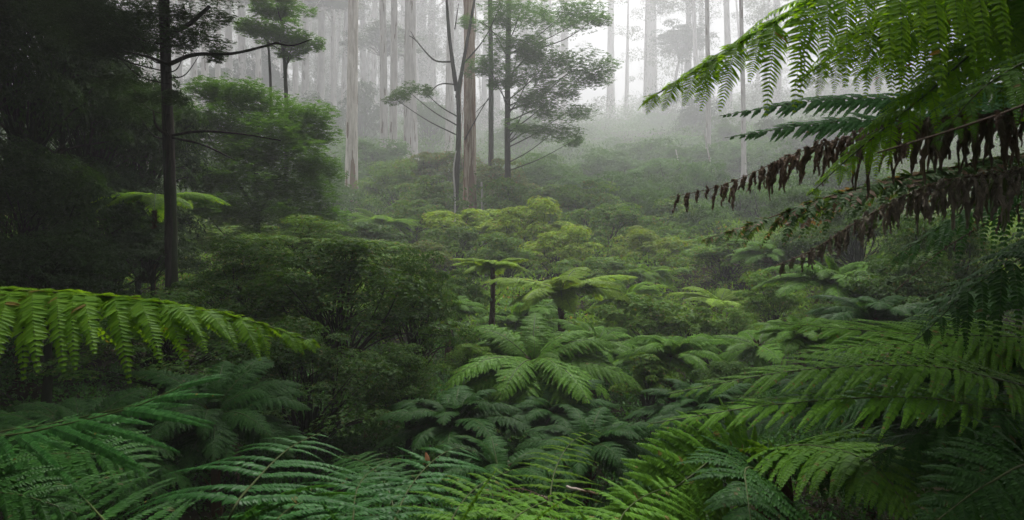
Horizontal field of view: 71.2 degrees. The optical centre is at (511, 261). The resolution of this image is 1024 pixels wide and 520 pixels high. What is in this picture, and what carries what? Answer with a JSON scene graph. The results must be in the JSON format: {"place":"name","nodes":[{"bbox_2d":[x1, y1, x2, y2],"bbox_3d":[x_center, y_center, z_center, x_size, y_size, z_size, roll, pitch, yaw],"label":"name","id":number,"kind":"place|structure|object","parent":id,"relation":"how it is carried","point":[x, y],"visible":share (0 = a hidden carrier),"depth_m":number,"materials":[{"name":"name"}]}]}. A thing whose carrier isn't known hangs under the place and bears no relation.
{"place":"outdoors","nodes":[
{"label":"outdoors","id":0,"kind":"place"},
{"bbox_2d":[0,91,1023,519],"bbox_3d":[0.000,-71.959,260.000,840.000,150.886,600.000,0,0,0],"label":"ground","id":1,"kind":"structure","parent":0,"point":[36,393],"depth_m":15.86,"materials":[{"name":"plant"}]},
{"bbox_2d":[0,0,138,234],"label":"tree","id":2,"kind":"object","parent":1,"relation":"on","point":[17,68],"visible":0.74,"depth_m":16.53,"materials":[{"name":"green plant"}]},
{"bbox_2d":[0,223,147,402],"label":"tree","id":3,"kind":"object","parent":1,"relation":"on","point":[78,271],"visible":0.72,"depth_m":11.16,"materials":[{"name":"green plant"}]},
{"bbox_2d":[0,133,178,356],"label":"tree","id":4,"kind":"object","parent":1,"relation":"on","point":[47,185],"visible":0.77,"depth_m":14.97,"materials":[{"name":"green plant"}]},
{"bbox_2d":[0,43,190,240],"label":"tree","id":5,"kind":"object","parent":1,"relation":"on","point":[83,133],"visible":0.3,"depth_m":19.11,"materials":[{"name":"green plant"}]},
{"bbox_2d":[0,387,193,519],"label":"tree fern","id":6,"kind":"object","parent":1,"relation":"on","point":[32,411],"visible":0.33,"depth_m":6.06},
{"bbox_2d":[3,149,213,292],"bbox_3d":[-10.992,-0.735,19.596,5.425,4.855,4.968,0,0,-39],"label":"tree","id":7,"kind":"object","parent":1,"relation":"on","point":[125,180],"visible":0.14,"depth_m":19.16,"materials":[{"name":"green plant"}]},
{"bbox_2d":[0,374,227,519],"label":"tree fern","id":8,"kind":"object","parent":1,"relation":"on","point":[23,472],"visible":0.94,"depth_m":2.46,"materials":[{"name":"plant"}]},
{"bbox_2d":[65,60,218,297],"bbox_3d":[-11.005,-2.256,21.223,4.265,7.594,4.872,0,0,-25],"label":"tree","id":9,"kind":"object","parent":1,"relation":"on","point":[153,169],"visible":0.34,"depth_m":20.82,"materials":[{"name":"green plant"}]},
{"bbox_2d":[89,226,206,366],"bbox_3d":[-7.954,0.879,15.528,2.565,3.338,2.881,0,0,-29],"label":"tree","id":10,"kind":"object","parent":1,"relation":"on","point":[153,254],"visible":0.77,"depth_m":15.30,"materials":[{"name":"green plant"}]},
{"bbox_2d":[27,287,272,441],"bbox_3d":[-4.414,1.531,9.166,2.766,2.385,3.101,0,0,21],"label":"shrub","id":11,"kind":"object","parent":1,"relation":"on","point":[172,362],"visible":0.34,"depth_m":8.68,"materials":[{"name":"green plant"}]},
{"bbox_2d":[3,0,311,388],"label":"wattle tree","id":12,"kind":"object","parent":1,"relation":"on","point":[128,20],"visible":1,"depth_m":14.72,"materials":[{"name":"green plant"}]},
{"bbox_2d":[0,286,319,383],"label":"tree fern","id":13,"kind":"object","parent":1,"relation":"on","point":[66,308],"visible":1,"depth_m":1.93,"materials":[{"name":"plant"}]},
{"bbox_2d":[91,192,230,310],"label":"tree fern","id":14,"kind":"object","parent":1,"relation":"on","point":[156,201],"visible":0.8,"depth_m":16.26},
{"bbox_2d":[7,433,390,519],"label":"tree fern","id":15,"kind":"object","parent":1,"relation":"on","point":[285,499],"visible":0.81,"depth_m":2.23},
{"bbox_2d":[127,357,311,519],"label":"tree fern","id":16,"kind":"object","parent":1,"relation":"on","point":[229,413],"visible":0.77,"depth_m":6.87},
{"bbox_2d":[160,233,330,355],"bbox_3d":[-4.531,1.157,11.934,2.824,3.248,2.985,0,0,17],"label":"shrub","id":17,"kind":"object","parent":1,"relation":"on","point":[231,279],"visible":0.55,"depth_m":11.52,"materials":[{"name":"green plant"}]},
{"bbox_2d":[163,72,353,310],"bbox_3d":[-8.239,-1.435,23.461,5.973,9.536,6.728,0,0,0],"label":"wattle tree","id":18,"kind":"object","parent":1,"relation":"on","point":[296,138],"visible":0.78,"depth_m":23.23,"materials":[{"name":"green plant"}]},
{"bbox_2d":[233,43,299,107],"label":"tree","id":19,"kind":"object","parent":1,"relation":"on","point":[277,81],"visible":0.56,"depth_m":201.75,"materials":[{"name":"grey plant"}]},
{"bbox_2d":[234,0,326,249],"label":"wattle tree","id":20,"kind":"object","parent":1,"relation":"on","point":[266,11],"visible":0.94,"depth_m":35.35,"materials":[{"name":"green plant"}]},
{"bbox_2d":[230,214,381,372],"bbox_3d":[-5.213,0.852,17.883,3.610,4.052,3.324,0,0,5],"label":"shrub","id":21,"kind":"object","parent":1,"relation":"on","point":[307,237],"visible":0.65,"depth_m":17.66,"materials":[{"name":"green plant"}]},
{"bbox_2d":[229,314,408,472],"bbox_3d":[-2.595,1.712,9.000,2.890,2.132,3.102,0,0,-14],"label":"shrub","id":22,"kind":"object","parent":1,"relation":"on","point":[336,364],"visible":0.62,"depth_m":8.86,"materials":[{"name":"green plant"}]},
{"bbox_2d":[313,0,364,135],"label":"gum tree","id":23,"kind":"object","parent":1,"relation":"on","point":[333,5],"visible":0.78,"depth_m":204.70,"materials":[{"name":"grey plant"}]},
{"bbox_2d":[205,239,480,444],"bbox_3d":[-2.674,1.239,10.963,3.748,3.183,2.866,0,0,-29],"label":"shrub","id":24,"kind":"object","parent":1,"relation":"on","point":[299,292],"visible":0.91,"depth_m":10.57,"materials":[{"name":"green plant"}]},
{"bbox_2d":[343,0,358,212],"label":"gum tree","id":25,"kind":"object","parent":1,"relation":"on","point":[351,160],"visible":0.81,"depth_m":71.64,"materials":[{"name":"grey plant"}]},
{"bbox_2d":[332,77,388,139],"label":"tree","id":26,"kind":"object","parent":1,"relation":"on","point":[365,99],"visible":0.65,"depth_m":188.58,"materials":[{"name":"grey plant"}]},
{"bbox_2d":[322,221,412,255],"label":"shrub","id":27,"kind":"object","parent":1,"relation":"on","point":[368,230],"visible":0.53,"depth_m":32.59,"materials":[{"name":"green plant"}]},
{"bbox_2d":[379,0,387,147],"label":"gum tree","id":28,"kind":"object","parent":1,"relation":"on","point":[383,82],"visible":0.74,"depth_m":118.69,"materials":[{"name":"grey plant"}]},
{"bbox_2d":[339,18,427,58],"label":"tree","id":29,"kind":"object","parent":1,"relation":"on","point":[373,31],"visible":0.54,"depth_m":216.16,"materials":[{"name":"grey plant"}]},
{"bbox_2d":[330,137,444,182],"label":"shrub","id":30,"kind":"object","parent":1,"relation":"on","point":[382,154],"visible":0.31,"depth_m":102.28,"materials":[{"name":"green plant"}]},
{"bbox_2d":[389,0,397,157],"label":"gum tree","id":31,"kind":"object","parent":1,"relation":"on","point":[393,83],"visible":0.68,"depth_m":126.41,"materials":[{"name":"grey plant"}]},
{"bbox_2d":[346,157,447,214],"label":"shrub","id":32,"kind":"object","parent":1,"relation":"on","point":[396,182],"visible":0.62,"depth_m":66.66,"materials":[{"name":"green plant"}]},
{"bbox_2d":[354,342,451,475],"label":"shrub","id":33,"kind":"object","parent":1,"relation":"on","point":[412,360],"visible":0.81,"depth_m":9.45,"materials":[{"name":"green plant"}]},
{"bbox_2d":[403,0,418,160],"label":"gum tree","id":34,"kind":"object","parent":1,"relation":"on","point":[410,130],"visible":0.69,"depth_m":122.27,"materials":[{"name":"grey plant"}]},
{"bbox_2d":[372,199,450,251],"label":"shrub","id":35,"kind":"object","parent":1,"relation":"on","point":[416,213],"visible":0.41,"depth_m":43.93,"materials":[{"name":"green plant"}]},
{"bbox_2d":[363,243,480,439],"bbox_3d":[-1.634,1.347,11.944,2.134,3.314,1.894,0,0,44],"label":"shrub","id":36,"kind":"object","parent":1,"relation":"on","point":[438,289],"visible":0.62,"depth_m":11.72,"materials":[{"name":"green plant"}]},
{"bbox_2d":[382,174,470,230],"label":"shrub","id":37,"kind":"object","parent":1,"relation":"on","point":[437,191],"visible":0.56,"depth_m":55.53,"materials":[{"name":"green plant"}]},
{"bbox_2d":[397,88,455,152],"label":"tree","id":38,"kind":"object","parent":1,"relation":"on","point":[427,114],"visible":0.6,"depth_m":178.85,"materials":[{"name":"grey plant"}]},
{"bbox_2d":[283,445,584,519],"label":"tree fern","id":39,"kind":"object","parent":1,"relation":"on","point":[381,491],"visible":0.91,"depth_m":2.75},
{"bbox_2d":[390,151,483,199],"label":"shrub","id":40,"kind":"object","parent":1,"relation":"on","point":[428,162],"visible":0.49,"depth_m":70.49,"materials":[{"name":"green plant"}]},
{"bbox_2d":[380,0,496,225],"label":"forked tree","id":41,"kind":"object","parent":1,"relation":"on","point":[425,93],"visible":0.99,"depth_m":56.32,"materials":[{"name":"brown plant"}]},
{"bbox_2d":[444,0,453,171],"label":"gum tree","id":42,"kind":"object","parent":1,"relation":"on","point":[449,126],"visible":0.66,"depth_m":143.00,"materials":[{"name":"grey plant"}]},
{"bbox_2d":[418,226,489,278],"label":"shrub","id":43,"kind":"object","parent":1,"relation":"on","point":[454,234],"visible":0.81,"depth_m":34.61,"materials":[{"name":"green plant"}]},
{"bbox_2d":[372,385,540,502],"bbox_3d":[-0.608,2.263,8.586,2.017,1.410,2.230,0,0,0],"label":"tree fern","id":44,"kind":"object","parent":1,"relation":"on","point":[455,410],"visible":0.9,"depth_m":8.23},
{"bbox_2d":[432,269,491,361],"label":"shrub","id":45,"kind":"object","parent":1,"relation":"on","point":[460,287],"visible":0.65,"depth_m":18.57,"materials":[{"name":"green plant"}]},
{"bbox_2d":[460,0,476,209],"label":"gum tree","id":46,"kind":"object","parent":1,"relation":"on","point":[469,177],"visible":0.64,"depth_m":62.46,"materials":[{"name":"brown plant"}]},
{"bbox_2d":[421,208,525,265],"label":"shrub","id":47,"kind":"object","parent":1,"relation":"on","point":[473,219],"visible":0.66,"depth_m":37.51,"materials":[{"name":"green plant"}]},
{"bbox_2d":[450,258,528,324],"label":"tree fern","id":48,"kind":"object","parent":1,"relation":"on","point":[493,267],"visible":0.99,"depth_m":19.47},
{"bbox_2d":[451,158,539,209],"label":"shrub","id":49,"kind":"object","parent":1,"relation":"on","point":[496,171],"visible":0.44,"depth_m":64.68,"materials":[{"name":"green plant"}]},
{"bbox_2d":[427,435,577,519],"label":"tree fern","id":50,"kind":"object","parent":1,"relation":"on","point":[494,453],"visible":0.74,"depth_m":5.71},
{"bbox_2d":[472,231,546,289],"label":"shrub","id":51,"kind":"object","parent":1,"relation":"on","point":[508,244],"visible":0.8,"depth_m":31.43,"materials":[{"name":"green plant"}]},
{"bbox_2d":[20,0,1001,136],"bbox_3d":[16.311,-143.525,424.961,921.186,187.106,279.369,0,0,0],"label":"wood","id":52,"kind":"object","parent":1,"relation":"on","point":[432,50],"visible":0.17,"depth_m":350.15,"materials":[{"name":"grey plant"}]},
{"bbox_2d":[0,67,1023,519],"bbox_3d":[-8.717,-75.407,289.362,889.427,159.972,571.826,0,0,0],"label":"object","id":53,"kind":"structure","parent":1,"relation":"on","point":[350,443],"depth_m":19.83,"materials":[{"name":"green plant"}]},
{"bbox_2d":[479,177,551,227],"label":"shrub","id":54,"kind":"object","parent":1,"relation":"on","point":[513,194],"visible":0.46,"depth_m":49.45,"materials":[{"name":"green plant"}]},
{"bbox_2d":[484,110,552,157],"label":"tree","id":55,"kind":"object","parent":1,"relation":"on","point":[500,135],"visible":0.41,"depth_m":169.56,"materials":[{"name":"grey plant"}]},
{"bbox_2d":[462,298,580,343],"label":"tree fern","id":56,"kind":"object","parent":1,"relation":"on","point":[547,310],"visible":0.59,"depth_m":21.50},
{"bbox_2d":[469,195,574,275],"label":"shrub","id":57,"kind":"object","parent":1,"relation":"on","point":[529,228],"visible":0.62,"depth_m":36.59,"materials":[{"name":"green plant"}]},
{"bbox_2d":[457,0,623,202],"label":"wattle tree","id":58,"kind":"object","parent":1,"relation":"on","point":[529,50],"visible":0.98,"depth_m":55.92,"materials":[{"name":"green plant"}]},
{"bbox_2d":[444,313,643,436],"bbox_3d":[0.504,2.055,10.914,2.930,2.398,3.019,0,0,0],"label":"tree fern","id":59,"kind":"object","parent":1,"relation":"on","point":[530,359],"visible":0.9,"depth_m":10.43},
{"bbox_2d":[497,152,595,197],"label":"shrub","id":60,"kind":"object","parent":1,"relation":"on","point":[543,175],"visible":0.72,"depth_m":78.02,"materials":[{"name":"green plant"}]},
{"bbox_2d":[513,224,602,278],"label":"shrub","id":61,"kind":"object","parent":1,"relation":"on","point":[539,249],"visible":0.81,"depth_m":33.66,"materials":[{"name":"green plant"}]},
{"bbox_2d":[499,379,619,482],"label":"tree fern","id":62,"kind":"object","parent":1,"relation":"on","point":[543,411],"visible":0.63,"depth_m":9.51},
{"bbox_2d":[482,267,637,331],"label":"tree fern","id":63,"kind":"object","parent":1,"relation":"on","point":[560,289],"visible":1,"depth_m":17.46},
{"bbox_2d":[463,430,700,519],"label":"tree fern","id":64,"kind":"object","parent":1,"relation":"on","point":[632,515],"visible":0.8,"depth_m":2.99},
{"bbox_2d":[508,407,666,517],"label":"tree fern","id":65,"kind":"object","parent":1,"relation":"on","point":[612,446],"visible":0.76,"depth_m":6.82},
{"bbox_2d":[548,179,633,230],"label":"shrub","id":66,"kind":"object","parent":1,"relation":"on","point":[594,197],"visible":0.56,"depth_m":52.86,"materials":[{"name":"green plant"}]},
{"bbox_2d":[549,257,638,313],"bbox_3d":[3.544,1.022,30.063,3.446,2.415,3.635,0,0,23],"label":"tree","id":67,"kind":"object","parent":1,"relation":"on","point":[595,264],"visible":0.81,"depth_m":29.58,"materials":[{"name":"green plant"}]},
{"bbox_2d":[547,319,648,408],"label":"tree fern","id":68,"kind":"object","parent":1,"relation":"on","point":[611,334],"visible":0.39,"depth_m":14.66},
{"bbox_2d":[553,202,660,256],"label":"shrub","id":69,"kind":"object","parent":1,"relation":"on","point":[617,218],"visible":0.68,"depth_m":40.74,"materials":[{"name":"green plant"}]},
{"bbox_2d":[552,147,668,185],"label":"shrub","id":70,"kind":"object","parent":1,"relation":"on","point":[601,164],"visible":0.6,"depth_m":101.75,"materials":[{"name":"green plant"}]},
{"bbox_2d":[579,280,676,319],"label":"tree fern","id":71,"kind":"object","parent":1,"relation":"on","point":[641,290],"visible":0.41,"depth_m":25.61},
{"bbox_2d":[589,169,684,209],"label":"shrub","id":72,"kind":"object","parent":1,"relation":"on","point":[629,183],"visible":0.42,"depth_m":61.64,"materials":[{"name":"green plant"}]},
{"bbox_2d":[594,185,684,235],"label":"shrub","id":73,"kind":"object","parent":1,"relation":"on","point":[648,204],"visible":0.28,"depth_m":49.94,"materials":[{"name":"green plant"}]},
{"bbox_2d":[609,264,680,291],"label":"tree fern","id":74,"kind":"object","parent":1,"relation":"on","point":[647,273],"visible":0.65,"depth_m":31.16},
{"bbox_2d":[608,352,683,443],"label":"shrub","id":75,"kind":"object","parent":1,"relation":"on","point":[644,368],"visible":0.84,"depth_m":11.36,"materials":[{"name":"green plant"}]},
{"bbox_2d":[606,225,697,266],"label":"shrub","id":76,"kind":"object","parent":1,"relation":"on","point":[639,246],"visible":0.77,"depth_m":36.29,"materials":[{"name":"green plant"}]},
{"bbox_2d":[646,0,657,111],"bbox_3d":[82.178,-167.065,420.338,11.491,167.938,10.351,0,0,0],"label":"gum tree","id":77,"kind":"object","parent":1,"relation":"on","point":[651,70],"visible":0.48,"depth_m":417.65,"materials":[{"name":"grey plant"}]},
{"bbox_2d":[602,293,707,340],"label":"shrub","id":78,"kind":"object","parent":1,"relation":"on","point":[652,312],"visible":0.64,"depth_m":17.49,"materials":[{"name":"green plant"}]},
{"bbox_2d":[605,155,711,196],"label":"shrub","id":79,"kind":"object","parent":1,"relation":"on","point":[653,169],"visible":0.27,"depth_m":85.24,"materials":[{"name":"green plant"}]},
{"bbox_2d":[613,333,735,427],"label":"tree fern","id":80,"kind":"object","parent":1,"relation":"on","point":[670,349],"visible":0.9,"depth_m":12.01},
{"bbox_2d":[647,18,719,112],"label":"tree","id":81,"kind":"object","parent":1,"relation":"on","point":[688,41],"visible":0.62,"depth_m":331.92,"materials":[{"name":"grey plant"}]},
{"bbox_2d":[647,195,724,238],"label":"shrub","id":82,"kind":"object","parent":1,"relation":"on","point":[668,206],"visible":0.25,"depth_m":46.60,"materials":[{"name":"green plant"}]},
{"bbox_2d":[648,305,727,384],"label":"shrub","id":83,"kind":"object","parent":1,"relation":"on","point":[704,321],"visible":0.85,"depth_m":17.01,"materials":[{"name":"green plant"}]},
{"bbox_2d":[622,378,755,476],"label":"tree fern","id":84,"kind":"object","parent":1,"relation":"on","point":[704,400],"visible":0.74,"depth_m":8.71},
{"bbox_2d":[641,136,739,179],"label":"shrub","id":85,"kind":"object","parent":1,"relation":"on","point":[696,155],"visible":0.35,"depth_m":116.38,"materials":[{"name":"green plant"}]},
{"bbox_2d":[665,94,726,139],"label":"tree","id":86,"kind":"object","parent":1,"relation":"on","point":[692,116],"visible":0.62,"depth_m":215.37,"materials":[{"name":"grey plant"}]},
{"bbox_2d":[667,200,754,246],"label":"shrub","id":87,"kind":"object","parent":1,"relation":"on","point":[710,215],"visible":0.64,"depth_m":43.89,"materials":[{"name":"green plant"}]},
{"bbox_2d":[677,158,745,210],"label":"shrub","id":88,"kind":"object","parent":1,"relation":"on","point":[710,178],"visible":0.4,"depth_m":70.12,"materials":[{"name":"green plant"}]},
{"bbox_2d":[666,286,770,354],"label":"tree fern","id":89,"kind":"object","parent":1,"relation":"on","point":[725,296],"visible":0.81,"depth_m":21.95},
{"bbox_2d":[668,228,774,280],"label":"shrub","id":90,"kind":"object","parent":1,"relation":"on","point":[719,250],"visible":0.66,"depth_m":31.75,"materials":[{"name":"green plant"}]},
{"bbox_2d":[688,360,769,406],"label":"shrub","id":91,"kind":"object","parent":1,"relation":"on","point":[724,368],"visible":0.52,"depth_m":10.78,"materials":[{"name":"green plant"}]},
{"bbox_2d":[703,306,764,346],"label":"shrub","id":92,"kind":"object","parent":1,"relation":"on","point":[737,323],"visible":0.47,"depth_m":16.91,"materials":[{"name":"green plant"}]},
{"bbox_2d":[709,139,782,181],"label":"shrub","id":93,"kind":"object","parent":1,"relation":"on","point":[736,150],"visible":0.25,"depth_m":116.02,"materials":[{"name":"green plant"}]},
{"bbox_2d":[698,175,810,234],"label":"shrub","id":94,"kind":"object","parent":1,"relation":"on","point":[745,201],"visible":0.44,"depth_m":52.49,"materials":[{"name":"green plant"}]},
{"bbox_2d":[710,319,813,388],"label":"tree fern","id":95,"kind":"object","parent":1,"relation":"on","point":[751,341],"visible":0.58,"depth_m":13.77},
{"bbox_2d":[729,238,802,310],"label":"tree fern","id":96,"kind":"object","parent":1,"relation":"on","point":[754,252],"visible":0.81,"depth_m":27.56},
{"bbox_2d":[733,270,814,364],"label":"shrub","id":97,"kind":"object","parent":1,"relation":"on","point":[757,300],"visible":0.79,"depth_m":19.97,"materials":[{"name":"green plant"}]},
{"bbox_2d":[600,396,960,519],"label":"tree fern","id":98,"kind":"object","parent":1,"relation":"on","point":[836,457],"visible":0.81,"depth_m":3.40,"materials":[{"name":"plant"}]},
{"bbox_2d":[748,227,845,307],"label":"shrub","id":99,"kind":"object","parent":1,"relation":"on","point":[792,242],"visible":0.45,"depth_m":26.97,"materials":[{"name":"green plant"}]},
{"bbox_2d":[758,176,837,229],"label":"shrub","id":100,"kind":"object","parent":1,"relation":"on","point":[788,199],"visible":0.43,"depth_m":38.35,"materials":[{"name":"green plant"}]},
{"bbox_2d":[745,314,858,434],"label":"tree fern","id":101,"kind":"object","parent":1,"relation":"on","point":[785,337],"visible":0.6,"depth_m":10.68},
{"bbox_2d":[750,256,893,376],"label":"tree fern","id":102,"kind":"object","parent":1,"relation":"on","point":[832,279],"visible":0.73,"depth_m":16.67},
{"bbox_2d":[639,0,1023,353],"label":"tree fern","id":103,"kind":"object","parent":1,"relation":"on","point":[989,34],"visible":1,"depth_m":2.50,"materials":[{"name":"plant"}]},
{"bbox_2d":[646,272,1023,474],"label":"tree fern","id":104,"kind":"object","parent":1,"relation":"on","point":[941,376],"visible":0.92,"depth_m":3.23,"materials":[{"name":"plant"}]},
{"bbox_2d":[765,151,910,219],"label":"shrub","id":105,"kind":"object","parent":1,"relation":"on","point":[832,180],"visible":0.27,"depth_m":58.97,"materials":[{"name":"green plant"}]},
{"bbox_2d":[746,347,961,519],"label":"tree fern","id":106,"kind":"object","parent":1,"relation":"on","point":[777,424],"visible":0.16,"depth_m":6.10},
{"bbox_2d":[780,190,937,265],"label":"shrub","id":107,"kind":"object","parent":1,"relation":"on","point":[841,223],"visible":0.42,"depth_m":25.69,"materials":[{"name":"green plant"}]},
{"bbox_2d":[805,294,938,361],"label":"tree fern","id":108,"kind":"object","parent":1,"relation":"on","point":[866,307],"visible":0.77,"depth_m":12.12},
{"bbox_2d":[835,250,962,364],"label":"shrub","id":109,"kind":"object","parent":1,"relation":"on","point":[916,287],"visible":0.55,"depth_m":15.11,"materials":[{"name":"green plant"}]},
{"bbox_2d":[856,191,1022,358],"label":"shrub","id":110,"kind":"object","parent":1,"relation":"on","point":[972,244],"visible":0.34,"depth_m":16.69,"materials":[{"name":"green plant"}]},
{"bbox_2d":[909,407,1023,519],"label":"tree fern","id":111,"kind":"object","parent":1,"relation":"on","point":[984,479],"visible":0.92,"depth_m":2.71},
{"bbox_2d":[85,0,955,120],"label":"sky","id":112,"kind":"structure","parent":0,"point":[598,39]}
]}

